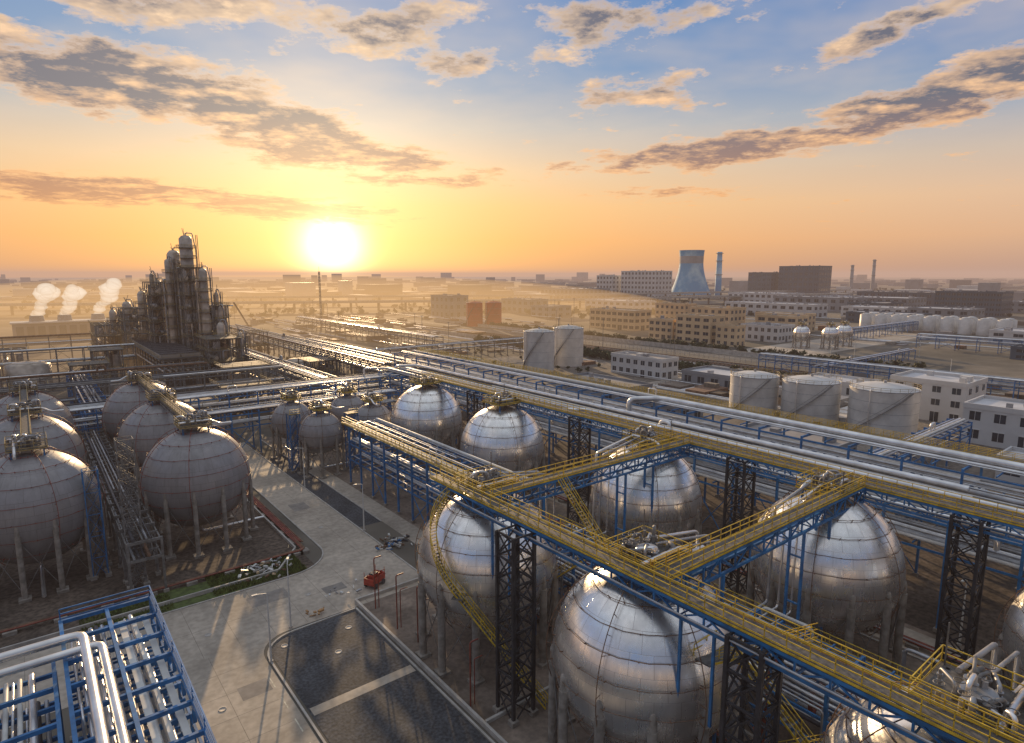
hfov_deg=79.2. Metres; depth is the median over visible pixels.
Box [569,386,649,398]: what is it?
windows
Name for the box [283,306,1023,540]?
service road
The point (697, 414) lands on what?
windows
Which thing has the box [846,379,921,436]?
white storage tank
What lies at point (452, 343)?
pipe rack
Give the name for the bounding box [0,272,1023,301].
distant city buildings
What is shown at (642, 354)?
roof
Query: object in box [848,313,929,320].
windows
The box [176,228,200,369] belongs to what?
distillation column
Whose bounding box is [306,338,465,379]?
pipe rack
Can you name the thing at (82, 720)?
pipes
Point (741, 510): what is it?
lattice tower
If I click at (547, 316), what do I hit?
light masts
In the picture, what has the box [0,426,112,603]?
gas storage sphere
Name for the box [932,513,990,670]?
lattice tower
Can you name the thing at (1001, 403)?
roof
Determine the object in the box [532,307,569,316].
windows
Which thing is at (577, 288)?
roof
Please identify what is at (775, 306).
windows
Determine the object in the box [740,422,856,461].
walls
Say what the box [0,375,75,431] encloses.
gas storage sphere
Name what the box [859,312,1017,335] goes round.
tank farm
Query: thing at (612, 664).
gas storage sphere
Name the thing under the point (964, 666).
process pipework
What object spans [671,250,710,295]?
cooling tower
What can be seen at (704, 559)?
elevated walkway
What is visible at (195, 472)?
gas storage sphere
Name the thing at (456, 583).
gas storage sphere
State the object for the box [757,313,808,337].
walls
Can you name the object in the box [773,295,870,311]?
walls
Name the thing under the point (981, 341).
pipe rack
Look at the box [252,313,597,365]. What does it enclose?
construction yard sheds
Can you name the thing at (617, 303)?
windows
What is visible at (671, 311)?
windows
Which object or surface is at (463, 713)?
kerb
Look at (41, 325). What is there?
cooling cell block
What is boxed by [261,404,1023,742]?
ground
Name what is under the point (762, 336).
windows
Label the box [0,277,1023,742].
ground
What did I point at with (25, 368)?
storage tank
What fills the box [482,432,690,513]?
elevated walkway
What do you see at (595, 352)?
tree row
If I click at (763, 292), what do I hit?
roof
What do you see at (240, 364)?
process unit
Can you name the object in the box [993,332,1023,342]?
windows
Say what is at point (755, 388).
white storage tank
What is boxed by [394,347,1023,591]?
pipe rack
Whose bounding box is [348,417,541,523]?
pipe rack
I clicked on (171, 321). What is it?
distillation column
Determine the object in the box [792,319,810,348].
storage sphere
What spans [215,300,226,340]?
distillation column
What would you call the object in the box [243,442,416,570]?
kerb
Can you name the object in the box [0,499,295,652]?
wall
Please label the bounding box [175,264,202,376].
refinery steel structure
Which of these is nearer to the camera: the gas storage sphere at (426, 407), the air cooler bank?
the gas storage sphere at (426, 407)
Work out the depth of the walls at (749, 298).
923.27 m
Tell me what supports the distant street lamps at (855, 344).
on the ground at (974, 361)
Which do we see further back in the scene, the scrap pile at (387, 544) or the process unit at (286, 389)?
the process unit at (286, 389)
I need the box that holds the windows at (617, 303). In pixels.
[586,301,654,309]
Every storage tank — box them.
[0,359,52,390]
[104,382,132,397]
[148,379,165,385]
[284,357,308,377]
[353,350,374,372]
[466,300,482,326]
[485,300,501,324]
[522,327,554,372]
[553,324,583,366]
[729,368,779,415]
[780,372,841,425]
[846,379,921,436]
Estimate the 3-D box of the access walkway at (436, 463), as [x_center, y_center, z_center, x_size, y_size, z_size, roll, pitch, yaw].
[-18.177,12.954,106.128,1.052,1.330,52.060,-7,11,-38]
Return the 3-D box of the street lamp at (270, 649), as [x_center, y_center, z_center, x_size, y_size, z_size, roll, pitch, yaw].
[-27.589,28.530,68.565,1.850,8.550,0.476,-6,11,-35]
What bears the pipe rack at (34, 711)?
on the ground at (974, 361)
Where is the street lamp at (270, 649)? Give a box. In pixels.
[251,593,273,663]
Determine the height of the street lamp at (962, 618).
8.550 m
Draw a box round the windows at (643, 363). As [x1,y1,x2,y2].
[612,356,676,378]
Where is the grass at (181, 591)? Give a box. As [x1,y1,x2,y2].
[109,556,298,620]
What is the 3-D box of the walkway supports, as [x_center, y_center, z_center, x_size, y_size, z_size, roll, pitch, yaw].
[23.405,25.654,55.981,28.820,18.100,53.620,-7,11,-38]
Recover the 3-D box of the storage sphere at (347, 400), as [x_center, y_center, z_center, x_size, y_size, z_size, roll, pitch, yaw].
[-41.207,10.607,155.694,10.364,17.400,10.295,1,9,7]
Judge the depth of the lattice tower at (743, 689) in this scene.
41.94 m
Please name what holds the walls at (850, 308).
on the ground at (974, 361)
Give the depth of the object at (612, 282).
1165.45 m
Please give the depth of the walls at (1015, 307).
713.16 m
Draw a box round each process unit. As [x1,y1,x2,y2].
[0,346,29,376]
[5,381,48,394]
[66,358,110,391]
[86,344,124,385]
[179,397,219,429]
[209,375,271,415]
[214,357,269,392]
[231,328,268,354]
[267,377,321,408]
[295,353,341,374]
[353,377,388,397]
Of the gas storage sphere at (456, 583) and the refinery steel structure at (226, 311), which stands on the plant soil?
the refinery steel structure at (226, 311)
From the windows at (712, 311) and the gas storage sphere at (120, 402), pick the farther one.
the windows at (712, 311)
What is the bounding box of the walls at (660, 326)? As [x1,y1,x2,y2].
[648,317,675,339]
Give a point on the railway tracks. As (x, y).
(713, 362)
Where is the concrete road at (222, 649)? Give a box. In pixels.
[0,443,990,742]
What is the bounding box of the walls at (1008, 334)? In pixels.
[988,327,1023,344]
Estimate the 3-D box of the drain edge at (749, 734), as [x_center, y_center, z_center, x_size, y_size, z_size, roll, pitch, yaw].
[23.280,34.476,57.497,0.300,0.200,92.000,-7,11,-38]
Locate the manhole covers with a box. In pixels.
[205,526,351,711]
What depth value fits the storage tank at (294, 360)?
260.70 m
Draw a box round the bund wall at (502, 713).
[485,581,742,723]
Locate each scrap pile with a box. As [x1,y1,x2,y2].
[238,545,291,581]
[375,533,412,549]
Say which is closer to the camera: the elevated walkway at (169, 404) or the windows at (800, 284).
the elevated walkway at (169, 404)
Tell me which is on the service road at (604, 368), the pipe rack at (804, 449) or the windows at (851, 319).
the pipe rack at (804, 449)
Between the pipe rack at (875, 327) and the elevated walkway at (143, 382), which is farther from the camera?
the pipe rack at (875, 327)
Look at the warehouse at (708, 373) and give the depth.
242.80 m
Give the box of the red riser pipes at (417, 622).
[373,555,482,706]
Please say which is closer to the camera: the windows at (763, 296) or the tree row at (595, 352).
the tree row at (595, 352)
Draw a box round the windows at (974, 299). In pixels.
[935,293,1013,315]
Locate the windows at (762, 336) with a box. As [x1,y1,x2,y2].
[748,327,794,341]
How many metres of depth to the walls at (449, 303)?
628.70 m
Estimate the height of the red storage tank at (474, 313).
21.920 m
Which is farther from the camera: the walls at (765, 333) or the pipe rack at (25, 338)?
the walls at (765, 333)
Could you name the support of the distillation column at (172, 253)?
on the plant soil
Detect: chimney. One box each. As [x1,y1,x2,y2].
[714,252,723,294]
[849,265,853,288]
[870,259,876,290]
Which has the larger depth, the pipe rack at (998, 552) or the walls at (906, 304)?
the walls at (906, 304)
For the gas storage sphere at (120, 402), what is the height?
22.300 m
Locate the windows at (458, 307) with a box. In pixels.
[432,297,465,316]
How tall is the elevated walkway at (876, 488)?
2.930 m
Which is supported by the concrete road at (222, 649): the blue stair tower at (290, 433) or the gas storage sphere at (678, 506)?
the blue stair tower at (290, 433)
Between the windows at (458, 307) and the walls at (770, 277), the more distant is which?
the walls at (770, 277)
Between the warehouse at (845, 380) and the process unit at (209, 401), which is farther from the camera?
the warehouse at (845, 380)
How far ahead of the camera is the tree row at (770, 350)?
351.64 m
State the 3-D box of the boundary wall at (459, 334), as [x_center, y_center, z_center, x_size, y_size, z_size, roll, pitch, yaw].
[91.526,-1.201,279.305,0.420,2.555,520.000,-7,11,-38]
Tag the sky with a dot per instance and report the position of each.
(305, 138)
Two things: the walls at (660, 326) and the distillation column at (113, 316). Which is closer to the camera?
the distillation column at (113, 316)
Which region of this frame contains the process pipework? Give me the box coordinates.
[498,434,1023,742]
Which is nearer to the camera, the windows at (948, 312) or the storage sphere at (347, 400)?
the storage sphere at (347, 400)
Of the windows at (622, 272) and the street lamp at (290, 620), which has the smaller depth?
the street lamp at (290, 620)
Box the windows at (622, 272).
[621,272,670,296]
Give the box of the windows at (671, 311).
[656,305,687,317]
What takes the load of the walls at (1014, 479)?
on the service road at (604, 368)
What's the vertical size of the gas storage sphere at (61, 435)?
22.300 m
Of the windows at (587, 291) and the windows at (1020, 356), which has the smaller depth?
the windows at (1020, 356)
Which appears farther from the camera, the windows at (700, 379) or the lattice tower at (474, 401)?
the windows at (700, 379)
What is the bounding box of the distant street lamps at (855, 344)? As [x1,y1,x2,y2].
[795,340,951,370]
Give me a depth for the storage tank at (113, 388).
202.91 m
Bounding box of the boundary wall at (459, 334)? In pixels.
[422,328,741,369]
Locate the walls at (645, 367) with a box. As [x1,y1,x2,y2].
[611,351,678,379]
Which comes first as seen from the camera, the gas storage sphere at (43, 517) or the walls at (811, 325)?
the gas storage sphere at (43, 517)
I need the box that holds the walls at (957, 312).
[908,306,984,317]
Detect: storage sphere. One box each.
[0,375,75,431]
[0,392,86,465]
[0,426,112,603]
[96,370,177,466]
[114,386,206,503]
[138,402,263,560]
[269,390,316,462]
[297,393,348,478]
[326,383,366,451]
[350,391,391,465]
[390,373,462,475]
[415,452,560,709]
[458,391,546,505]
[546,509,741,742]
[588,421,703,576]
[746,467,907,678]
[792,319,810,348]
[817,622,1023,742]
[820,321,838,349]
[833,320,852,346]
[994,586,1023,689]
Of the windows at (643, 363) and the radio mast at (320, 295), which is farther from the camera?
the radio mast at (320, 295)
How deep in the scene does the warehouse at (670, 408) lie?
189.18 m
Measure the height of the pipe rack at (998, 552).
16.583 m
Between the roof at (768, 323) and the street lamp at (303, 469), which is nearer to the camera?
the street lamp at (303, 469)
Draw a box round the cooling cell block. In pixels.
[10,313,117,338]
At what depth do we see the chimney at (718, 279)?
1214.40 m
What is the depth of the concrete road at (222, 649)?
79.17 m
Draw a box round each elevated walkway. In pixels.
[19,384,28,404]
[20,408,31,436]
[137,374,160,394]
[159,392,191,420]
[422,371,1023,543]
[426,465,1023,742]
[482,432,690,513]
[652,472,865,603]
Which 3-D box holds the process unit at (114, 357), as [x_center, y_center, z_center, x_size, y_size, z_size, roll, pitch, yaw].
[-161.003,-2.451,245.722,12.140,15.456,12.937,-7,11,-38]
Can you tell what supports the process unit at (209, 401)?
on the plant soil
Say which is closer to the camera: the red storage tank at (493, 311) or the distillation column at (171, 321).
the distillation column at (171, 321)
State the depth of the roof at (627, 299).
766.23 m
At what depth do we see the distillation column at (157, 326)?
271.21 m
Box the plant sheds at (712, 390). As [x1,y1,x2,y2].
[611,364,1023,423]
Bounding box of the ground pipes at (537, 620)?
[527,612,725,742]
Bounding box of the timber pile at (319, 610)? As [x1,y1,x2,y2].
[305,607,323,616]
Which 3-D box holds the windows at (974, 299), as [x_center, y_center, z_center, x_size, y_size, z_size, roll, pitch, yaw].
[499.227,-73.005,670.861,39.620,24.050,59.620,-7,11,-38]
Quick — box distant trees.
[9,287,1023,318]
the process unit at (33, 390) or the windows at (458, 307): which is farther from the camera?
the windows at (458, 307)
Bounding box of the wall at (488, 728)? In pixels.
[355,599,507,742]
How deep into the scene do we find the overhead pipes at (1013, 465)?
102.78 m
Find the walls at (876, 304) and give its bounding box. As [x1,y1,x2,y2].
[847,301,903,305]
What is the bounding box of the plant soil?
[0,342,404,647]
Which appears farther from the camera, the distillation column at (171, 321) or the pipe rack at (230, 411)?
the distillation column at (171, 321)
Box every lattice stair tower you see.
[81,460,111,580]
[113,436,150,590]
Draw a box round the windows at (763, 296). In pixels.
[729,294,803,301]
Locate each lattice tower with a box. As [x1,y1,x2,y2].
[466,390,484,422]
[492,524,538,728]
[566,416,590,527]
[716,456,756,599]
[718,630,783,742]
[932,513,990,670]
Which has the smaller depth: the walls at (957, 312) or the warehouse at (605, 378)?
the warehouse at (605, 378)
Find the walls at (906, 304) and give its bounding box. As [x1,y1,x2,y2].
[818,295,926,306]
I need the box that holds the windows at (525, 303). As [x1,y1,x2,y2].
[503,300,546,312]
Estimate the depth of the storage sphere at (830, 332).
361.55 m
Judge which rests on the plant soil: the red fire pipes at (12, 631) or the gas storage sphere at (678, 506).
the red fire pipes at (12, 631)
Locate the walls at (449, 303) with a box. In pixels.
[430,294,467,317]
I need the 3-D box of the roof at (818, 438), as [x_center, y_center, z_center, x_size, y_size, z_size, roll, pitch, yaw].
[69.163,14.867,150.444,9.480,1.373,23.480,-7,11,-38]
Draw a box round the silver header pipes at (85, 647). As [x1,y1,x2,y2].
[0,631,129,742]
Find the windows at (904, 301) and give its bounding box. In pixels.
[870,299,925,306]
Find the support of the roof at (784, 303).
on the walls at (754, 309)
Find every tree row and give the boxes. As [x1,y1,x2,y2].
[388,345,603,384]
[473,334,806,374]
[489,322,926,367]
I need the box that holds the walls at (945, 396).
[890,369,987,425]
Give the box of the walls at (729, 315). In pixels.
[690,306,745,324]
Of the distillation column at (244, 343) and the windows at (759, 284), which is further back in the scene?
the windows at (759, 284)
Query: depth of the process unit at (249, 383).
195.28 m
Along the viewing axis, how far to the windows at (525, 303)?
712.96 m
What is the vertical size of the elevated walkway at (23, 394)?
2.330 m
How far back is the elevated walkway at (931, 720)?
41.03 m
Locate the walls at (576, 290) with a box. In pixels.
[541,287,609,301]
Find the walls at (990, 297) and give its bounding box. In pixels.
[934,290,1013,316]
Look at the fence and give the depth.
307.85 m
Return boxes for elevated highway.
[0,289,856,314]
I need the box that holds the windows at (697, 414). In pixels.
[635,402,699,416]
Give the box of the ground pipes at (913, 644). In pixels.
[457,455,988,671]
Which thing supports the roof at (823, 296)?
on the walls at (837, 304)
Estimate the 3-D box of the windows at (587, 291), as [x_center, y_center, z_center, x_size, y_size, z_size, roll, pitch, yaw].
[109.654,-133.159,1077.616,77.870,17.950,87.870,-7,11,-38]
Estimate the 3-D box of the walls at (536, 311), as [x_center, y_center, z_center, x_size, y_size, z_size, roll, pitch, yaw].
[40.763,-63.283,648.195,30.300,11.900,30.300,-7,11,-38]
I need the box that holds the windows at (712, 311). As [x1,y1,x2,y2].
[692,309,744,324]
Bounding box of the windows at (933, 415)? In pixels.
[895,381,985,421]
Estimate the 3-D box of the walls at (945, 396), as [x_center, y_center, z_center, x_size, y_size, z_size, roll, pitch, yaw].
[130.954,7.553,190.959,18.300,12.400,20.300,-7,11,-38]
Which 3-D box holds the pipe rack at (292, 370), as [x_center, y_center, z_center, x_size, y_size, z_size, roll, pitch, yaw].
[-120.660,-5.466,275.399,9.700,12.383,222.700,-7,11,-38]
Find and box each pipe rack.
[0,333,103,361]
[0,343,137,384]
[0,361,210,401]
[0,364,285,433]
[0,670,65,742]
[65,368,416,459]
[66,370,106,447]
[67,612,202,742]
[81,430,169,600]
[207,389,399,454]
[228,324,404,394]
[231,345,356,404]
[296,316,443,351]
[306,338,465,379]
[331,337,523,372]
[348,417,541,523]
[378,367,1023,631]
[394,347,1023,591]
[537,390,986,492]
[548,519,915,742]
[758,352,1023,397]
[810,348,915,374]
[822,320,918,342]
[840,418,972,470]
[915,333,1023,353]
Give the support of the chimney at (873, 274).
on the ground at (974, 361)
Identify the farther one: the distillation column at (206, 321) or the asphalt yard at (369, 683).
the distillation column at (206, 321)
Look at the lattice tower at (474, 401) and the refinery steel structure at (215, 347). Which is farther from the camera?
the refinery steel structure at (215, 347)
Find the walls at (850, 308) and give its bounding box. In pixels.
[840,305,907,316]
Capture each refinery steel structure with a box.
[88,320,124,367]
[116,305,150,369]
[140,279,176,373]
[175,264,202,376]
[195,331,244,383]
[209,302,232,349]
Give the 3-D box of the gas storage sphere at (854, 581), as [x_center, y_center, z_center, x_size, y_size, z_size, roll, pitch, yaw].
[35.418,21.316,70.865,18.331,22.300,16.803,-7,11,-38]
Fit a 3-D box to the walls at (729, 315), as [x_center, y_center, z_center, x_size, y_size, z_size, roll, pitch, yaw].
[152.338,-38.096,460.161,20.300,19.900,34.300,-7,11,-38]
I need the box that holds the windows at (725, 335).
[717,327,743,345]
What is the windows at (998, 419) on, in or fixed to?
attached to the walls at (1011, 428)
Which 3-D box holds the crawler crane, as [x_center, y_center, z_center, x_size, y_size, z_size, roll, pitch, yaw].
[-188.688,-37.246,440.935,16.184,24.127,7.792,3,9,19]
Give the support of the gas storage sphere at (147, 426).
on the plant soil
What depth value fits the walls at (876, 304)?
694.21 m
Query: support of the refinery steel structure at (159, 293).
on the plant soil
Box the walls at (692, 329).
[675,313,725,344]
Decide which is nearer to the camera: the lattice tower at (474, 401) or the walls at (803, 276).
the lattice tower at (474, 401)
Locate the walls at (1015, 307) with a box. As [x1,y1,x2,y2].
[1011,300,1023,312]
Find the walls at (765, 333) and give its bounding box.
[741,322,794,342]
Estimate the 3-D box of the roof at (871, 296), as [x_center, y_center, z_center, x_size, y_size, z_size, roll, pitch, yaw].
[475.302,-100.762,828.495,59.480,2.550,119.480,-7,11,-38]
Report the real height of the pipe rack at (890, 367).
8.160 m
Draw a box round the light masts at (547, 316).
[303,298,676,348]
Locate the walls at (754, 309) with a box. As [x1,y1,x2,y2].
[725,301,827,317]
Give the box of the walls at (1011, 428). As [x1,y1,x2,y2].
[961,395,1023,448]
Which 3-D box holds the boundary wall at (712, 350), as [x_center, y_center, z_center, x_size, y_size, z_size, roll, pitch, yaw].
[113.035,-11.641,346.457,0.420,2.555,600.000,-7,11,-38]
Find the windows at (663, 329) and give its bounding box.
[650,321,675,339]
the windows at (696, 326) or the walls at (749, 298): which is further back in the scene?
the walls at (749, 298)
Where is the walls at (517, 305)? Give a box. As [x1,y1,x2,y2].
[501,298,547,313]
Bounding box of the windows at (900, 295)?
[858,293,930,303]
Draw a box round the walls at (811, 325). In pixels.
[755,311,815,331]
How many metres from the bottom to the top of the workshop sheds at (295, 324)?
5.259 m
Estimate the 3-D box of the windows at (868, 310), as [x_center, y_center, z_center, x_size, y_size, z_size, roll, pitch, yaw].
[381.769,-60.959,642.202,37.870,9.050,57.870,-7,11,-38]
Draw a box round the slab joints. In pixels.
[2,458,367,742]
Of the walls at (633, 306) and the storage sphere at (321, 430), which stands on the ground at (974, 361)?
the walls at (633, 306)
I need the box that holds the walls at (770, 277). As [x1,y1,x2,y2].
[747,272,778,290]
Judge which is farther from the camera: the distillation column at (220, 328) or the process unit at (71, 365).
the distillation column at (220, 328)
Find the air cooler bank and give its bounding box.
[127,334,203,390]
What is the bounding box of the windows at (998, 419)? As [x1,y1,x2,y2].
[967,410,1023,447]
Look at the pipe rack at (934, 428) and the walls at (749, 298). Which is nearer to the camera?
the pipe rack at (934, 428)
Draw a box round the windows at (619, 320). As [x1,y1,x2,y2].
[590,310,649,330]
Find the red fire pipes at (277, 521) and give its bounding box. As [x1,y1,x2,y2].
[247,489,302,545]
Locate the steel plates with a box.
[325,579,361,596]
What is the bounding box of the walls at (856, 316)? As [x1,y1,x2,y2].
[845,310,931,322]
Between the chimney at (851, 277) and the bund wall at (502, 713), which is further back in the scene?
the chimney at (851, 277)
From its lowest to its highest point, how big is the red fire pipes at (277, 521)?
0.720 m
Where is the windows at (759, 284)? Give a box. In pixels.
[748,274,778,290]
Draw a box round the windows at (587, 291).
[542,290,608,298]
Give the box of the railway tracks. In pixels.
[302,313,1003,395]
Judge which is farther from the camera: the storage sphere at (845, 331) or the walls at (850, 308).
the walls at (850, 308)
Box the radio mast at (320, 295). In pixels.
[318,272,321,324]
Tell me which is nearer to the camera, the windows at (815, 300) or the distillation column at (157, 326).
the distillation column at (157, 326)
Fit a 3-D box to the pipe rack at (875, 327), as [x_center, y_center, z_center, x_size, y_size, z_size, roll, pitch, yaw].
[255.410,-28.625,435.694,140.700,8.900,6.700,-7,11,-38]
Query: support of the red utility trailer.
on the concrete road at (222, 649)
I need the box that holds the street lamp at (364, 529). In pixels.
[353,484,365,530]
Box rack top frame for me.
[0,585,216,742]
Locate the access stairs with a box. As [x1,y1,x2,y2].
[557,470,822,742]
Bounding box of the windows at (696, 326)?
[677,317,723,342]
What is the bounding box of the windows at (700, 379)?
[684,374,729,390]
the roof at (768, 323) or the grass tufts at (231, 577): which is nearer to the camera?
the grass tufts at (231, 577)
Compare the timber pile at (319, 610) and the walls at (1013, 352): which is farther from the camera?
the walls at (1013, 352)
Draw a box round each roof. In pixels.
[561,287,593,288]
[598,298,645,300]
[601,306,637,310]
[620,352,666,358]
[739,291,797,293]
[739,301,822,304]
[750,424,847,444]
[754,322,782,325]
[789,295,853,297]
[820,294,914,297]
[848,304,907,307]
[853,310,916,313]
[854,300,894,302]
[866,290,934,292]
[901,370,979,382]
[917,306,974,309]
[943,289,1005,291]
[973,398,1023,409]
[998,327,1023,331]
[1006,450,1023,458]
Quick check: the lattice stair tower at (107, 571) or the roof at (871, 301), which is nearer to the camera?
the lattice stair tower at (107, 571)
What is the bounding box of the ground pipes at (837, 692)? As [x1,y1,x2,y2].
[562,549,852,700]
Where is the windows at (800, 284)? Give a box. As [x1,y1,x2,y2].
[779,267,831,295]
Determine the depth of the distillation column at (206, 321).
259.81 m
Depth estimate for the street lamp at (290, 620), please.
75.91 m
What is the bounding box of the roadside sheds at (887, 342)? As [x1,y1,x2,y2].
[746,310,1023,348]
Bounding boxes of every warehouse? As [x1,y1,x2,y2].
[565,372,652,401]
[633,392,703,417]
[681,365,746,390]
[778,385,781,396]
[813,372,881,395]
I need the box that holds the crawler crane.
[233,302,249,326]
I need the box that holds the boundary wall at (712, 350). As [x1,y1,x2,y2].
[434,319,1023,385]
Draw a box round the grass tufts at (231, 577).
[205,554,306,595]
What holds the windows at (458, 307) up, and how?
attached to the walls at (449, 303)
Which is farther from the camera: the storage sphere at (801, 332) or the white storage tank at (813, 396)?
the storage sphere at (801, 332)
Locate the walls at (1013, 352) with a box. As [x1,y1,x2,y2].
[1010,344,1023,359]
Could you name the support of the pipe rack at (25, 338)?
on the plant soil
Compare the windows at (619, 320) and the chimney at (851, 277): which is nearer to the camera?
the windows at (619, 320)
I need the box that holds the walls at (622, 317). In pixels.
[590,307,651,330]
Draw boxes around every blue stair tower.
[286,409,304,473]
[344,408,359,471]
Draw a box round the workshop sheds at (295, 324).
[58,312,459,341]
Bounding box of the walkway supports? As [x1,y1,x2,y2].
[491,464,831,742]
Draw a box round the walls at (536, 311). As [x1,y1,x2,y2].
[531,304,571,317]
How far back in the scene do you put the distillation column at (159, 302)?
278.21 m
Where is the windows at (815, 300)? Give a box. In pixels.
[775,298,869,309]
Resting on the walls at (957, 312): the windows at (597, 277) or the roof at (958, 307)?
the roof at (958, 307)
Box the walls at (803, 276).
[778,266,831,295]
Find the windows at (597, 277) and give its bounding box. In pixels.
[597,277,620,292]
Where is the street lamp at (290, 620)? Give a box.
[286,557,292,628]
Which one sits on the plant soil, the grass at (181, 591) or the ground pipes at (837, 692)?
the grass at (181, 591)
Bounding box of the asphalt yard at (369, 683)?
[272,610,489,742]
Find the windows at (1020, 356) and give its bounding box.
[1016,349,1023,358]
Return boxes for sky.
[0,0,1023,277]
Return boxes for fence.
[585,340,1016,392]
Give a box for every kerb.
[106,486,323,631]
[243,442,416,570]
[261,440,381,520]
[267,607,494,742]
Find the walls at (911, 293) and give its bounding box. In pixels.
[857,291,934,305]
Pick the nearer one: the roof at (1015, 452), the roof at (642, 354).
the roof at (1015, 452)
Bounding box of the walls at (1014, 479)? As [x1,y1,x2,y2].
[995,446,1023,483]
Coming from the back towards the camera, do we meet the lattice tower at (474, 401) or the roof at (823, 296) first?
the roof at (823, 296)
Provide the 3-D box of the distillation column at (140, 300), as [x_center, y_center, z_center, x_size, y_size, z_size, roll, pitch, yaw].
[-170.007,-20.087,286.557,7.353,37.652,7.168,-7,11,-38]
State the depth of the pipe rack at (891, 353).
289.50 m
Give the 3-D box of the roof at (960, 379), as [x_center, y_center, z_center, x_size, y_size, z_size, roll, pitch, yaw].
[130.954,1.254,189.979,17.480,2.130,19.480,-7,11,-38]
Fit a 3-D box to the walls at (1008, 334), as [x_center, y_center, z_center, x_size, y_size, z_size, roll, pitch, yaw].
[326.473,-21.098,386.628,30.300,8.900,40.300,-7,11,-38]
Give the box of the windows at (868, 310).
[843,308,906,314]
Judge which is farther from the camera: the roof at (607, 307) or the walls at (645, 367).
the roof at (607, 307)
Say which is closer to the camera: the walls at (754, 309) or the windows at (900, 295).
the walls at (754, 309)
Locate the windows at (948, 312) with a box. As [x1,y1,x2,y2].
[910,310,983,317]
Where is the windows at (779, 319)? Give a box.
[758,317,807,325]
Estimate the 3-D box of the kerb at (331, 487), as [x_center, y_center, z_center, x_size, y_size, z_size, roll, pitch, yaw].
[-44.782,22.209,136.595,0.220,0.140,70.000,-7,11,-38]
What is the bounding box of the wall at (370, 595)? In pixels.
[355,521,584,600]
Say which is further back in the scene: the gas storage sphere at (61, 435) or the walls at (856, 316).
the walls at (856, 316)
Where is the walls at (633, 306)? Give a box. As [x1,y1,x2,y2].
[585,299,655,309]
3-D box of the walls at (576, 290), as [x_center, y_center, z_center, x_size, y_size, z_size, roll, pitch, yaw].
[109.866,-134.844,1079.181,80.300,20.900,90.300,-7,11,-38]
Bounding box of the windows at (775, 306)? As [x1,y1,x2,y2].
[726,303,826,316]
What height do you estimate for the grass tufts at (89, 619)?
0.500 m
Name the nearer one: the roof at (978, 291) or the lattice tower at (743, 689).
the lattice tower at (743, 689)
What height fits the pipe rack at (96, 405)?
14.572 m
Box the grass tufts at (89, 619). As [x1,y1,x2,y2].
[79,592,174,631]
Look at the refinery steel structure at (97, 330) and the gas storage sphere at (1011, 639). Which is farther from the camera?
the refinery steel structure at (97, 330)
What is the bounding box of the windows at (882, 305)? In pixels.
[850,304,902,305]
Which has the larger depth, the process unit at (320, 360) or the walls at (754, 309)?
the walls at (754, 309)
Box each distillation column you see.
[107,307,121,359]
[119,296,135,366]
[134,287,149,365]
[146,268,162,368]
[154,275,169,367]
[161,254,181,372]
[167,243,187,371]
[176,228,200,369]
[195,264,215,375]
[213,285,223,323]
[213,318,233,378]
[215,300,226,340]
[234,327,248,377]
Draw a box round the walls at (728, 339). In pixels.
[715,324,745,346]
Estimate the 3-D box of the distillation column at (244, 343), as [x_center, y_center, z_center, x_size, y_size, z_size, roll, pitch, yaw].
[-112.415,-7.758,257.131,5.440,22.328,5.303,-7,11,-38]
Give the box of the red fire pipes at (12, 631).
[0,537,309,637]
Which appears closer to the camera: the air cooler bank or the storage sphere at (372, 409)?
the storage sphere at (372, 409)
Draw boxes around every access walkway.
[341,416,481,478]
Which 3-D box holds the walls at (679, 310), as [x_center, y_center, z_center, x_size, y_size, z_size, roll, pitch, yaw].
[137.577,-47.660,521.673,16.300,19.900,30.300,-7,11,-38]
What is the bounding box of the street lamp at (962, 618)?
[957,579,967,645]
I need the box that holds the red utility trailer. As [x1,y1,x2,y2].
[364,566,385,588]
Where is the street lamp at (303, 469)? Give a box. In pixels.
[295,448,305,487]
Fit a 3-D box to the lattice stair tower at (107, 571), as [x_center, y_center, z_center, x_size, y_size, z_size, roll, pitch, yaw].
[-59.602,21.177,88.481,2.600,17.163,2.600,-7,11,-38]
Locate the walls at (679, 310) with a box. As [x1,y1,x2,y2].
[655,302,696,317]
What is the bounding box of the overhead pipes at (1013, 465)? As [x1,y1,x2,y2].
[363,364,1023,515]
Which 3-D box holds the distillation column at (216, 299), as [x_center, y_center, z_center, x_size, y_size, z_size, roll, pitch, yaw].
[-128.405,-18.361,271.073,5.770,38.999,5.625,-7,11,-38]
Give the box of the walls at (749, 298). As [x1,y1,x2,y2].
[728,292,804,301]
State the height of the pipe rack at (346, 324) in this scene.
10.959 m

